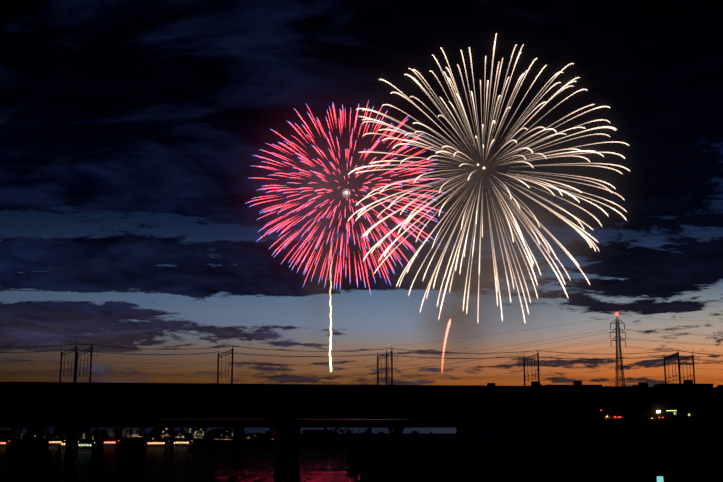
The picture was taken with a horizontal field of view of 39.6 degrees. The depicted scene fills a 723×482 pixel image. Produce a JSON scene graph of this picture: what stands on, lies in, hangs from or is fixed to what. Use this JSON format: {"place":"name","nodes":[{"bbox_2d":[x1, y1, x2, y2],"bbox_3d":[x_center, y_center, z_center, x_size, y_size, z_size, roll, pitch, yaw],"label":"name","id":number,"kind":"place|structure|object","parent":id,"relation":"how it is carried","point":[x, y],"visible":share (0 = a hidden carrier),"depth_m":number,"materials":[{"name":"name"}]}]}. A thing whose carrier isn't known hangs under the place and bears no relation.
{"place":"outdoors","nodes":[
{"label":"outdoors","id":0,"kind":"place"},
{"bbox_2d":[0,442,379,481],"bbox_3d":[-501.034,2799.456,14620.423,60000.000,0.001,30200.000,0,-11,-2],"label":"river water","id":1,"kind":"structure","parent":0,"point":[135,462],"depth_m":339.21,"materials":[{"name":"black liquid"}]},
{"bbox_2d":[0,441,11,445],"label":"houseboat","id":2,"kind":"object","parent":1,"relation":"on","point":[4,444],"visible":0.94,"depth_m":807.42,"materials":[{"name":"red"}]},
{"bbox_2d":[46,441,63,444],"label":"houseboat","id":3,"kind":"object","parent":1,"relation":"on","point":[54,442],"visible":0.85,"depth_m":867.08,"materials":[{"name":"orange"}]},
{"bbox_2d":[77,442,96,447],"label":"houseboat","id":4,"kind":"object","parent":1,"relation":"on","point":[85,445],"visible":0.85,"depth_m":673.61,"materials":[{"name":"green"}]},
{"bbox_2d":[101,440,120,444],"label":"houseboat","id":5,"kind":"object","parent":1,"relation":"on","point":[109,443],"visible":0.9,"depth_m":849.37,"materials":[{"name":"red"}]},
{"bbox_2d":[143,442,171,445],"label":"houseboat","id":6,"kind":"object","parent":1,"relation":"on","point":[155,444],"visible":0.98,"depth_m":791.57,"materials":[{"name":"yellow"}]},
{"bbox_2d":[172,441,194,444],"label":"houseboat","id":7,"kind":"object","parent":1,"relation":"on","point":[181,443],"visible":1,"depth_m":831.53,"materials":[{"name":"yellow"}]},
{"bbox_2d":[0,382,722,476],"bbox_3d":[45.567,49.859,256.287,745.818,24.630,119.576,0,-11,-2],"label":"railway bridge","id":8,"kind":"structure","parent":1,"relation":"in","point":[567,412],"depth_m":240.13,"materials":[{"name":"concrete"}]},
{"bbox_2d":[59,340,698,386],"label":"catenary gantries","id":9,"kind":"object","parent":8,"relation":"on","point":[378,374],"visible":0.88,"depth_m":249.86,"materials":[{"name":"black metal"}]},
{"bbox_2d":[0,344,722,381],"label":"catenary wires","id":10,"kind":"object","parent":9,"relation":"attached to","point":[302,376],"visible":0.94,"depth_m":251.09,"materials":[{"name":"black metal"}]},
{"bbox_2d":[0,416,722,466],"bbox_3d":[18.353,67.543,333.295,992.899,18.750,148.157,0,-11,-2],"label":"road bridge","id":11,"kind":"structure","parent":1,"relation":"on","point":[634,429],"depth_m":326.71,"materials":[{"name":"concrete"}]},
{"bbox_2d":[0,433,455,442],"bbox_3d":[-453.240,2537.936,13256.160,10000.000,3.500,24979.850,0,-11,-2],"label":"shore ground","id":12,"kind":"structure","parent":0,"point":[253,438],"depth_m":1077.10,"materials":[{"name":"black"}]},
{"bbox_2d":[0,427,330,439],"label":"buildings","id":13,"kind":"structure","parent":12,"relation":"on","point":[197,432],"depth_m":1268.37,"materials":[{"name":"concrete"}]},
{"bbox_2d":[0,427,436,439],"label":"shore trees","id":14,"kind":"object","parent":12,"relation":"on","point":[153,432],"visible":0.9,"depth_m":1090.51,"materials":[{"name":"black plant"}]},
{"bbox_2d":[0,427,455,432],"bbox_3d":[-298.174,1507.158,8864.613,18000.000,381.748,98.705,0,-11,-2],"label":"distant ridge","id":15,"kind":"structure","parent":0,"point":[356,430],"depth_m":8835.03,"materials":[{"name":"grey"}]},
{"bbox_2d":[0,0,722,386],"label":"sky","id":16,"kind":"structure","parent":0,"point":[299,176],"materials":[{"name":"blue"}]},
{"bbox_2d":[357,438,717,481],"bbox_3d":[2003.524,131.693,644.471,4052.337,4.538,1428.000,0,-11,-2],"label":"river bank ground","id":17,"kind":"structure","parent":0,"point":[486,450],"depth_m":270.22,"materials":[{"name":"black plant"}]},
{"bbox_2d":[456,380,722,442],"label":"buildings","id":18,"kind":"structure","parent":17,"relation":"on","point":[480,435],"depth_m":687.27,"materials":[{"name":"concrete"}]},
{"bbox_2d":[610,313,628,418],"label":"transmission pylon","id":19,"kind":"object","parent":17,"relation":"on","point":[616,323],"visible":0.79,"depth_m":447.16,"materials":[{"name":"metal"}]},
{"bbox_2d":[4,317,722,384],"bbox_3d":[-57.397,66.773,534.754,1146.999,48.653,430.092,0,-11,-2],"label":"power lines","id":20,"kind":"object","parent":19,"relation":"attached to","point":[491,357],"visible":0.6,"depth_m":465.33,"materials":[{"name":"grey metal"}]},
{"bbox_2d":[656,475,663,481],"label":"cyan bank sign","id":21,"kind":"object","parent":17,"relation":"on","point":[659,478],"visible":1,"depth_m":110.56,"materials":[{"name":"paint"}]}
]}

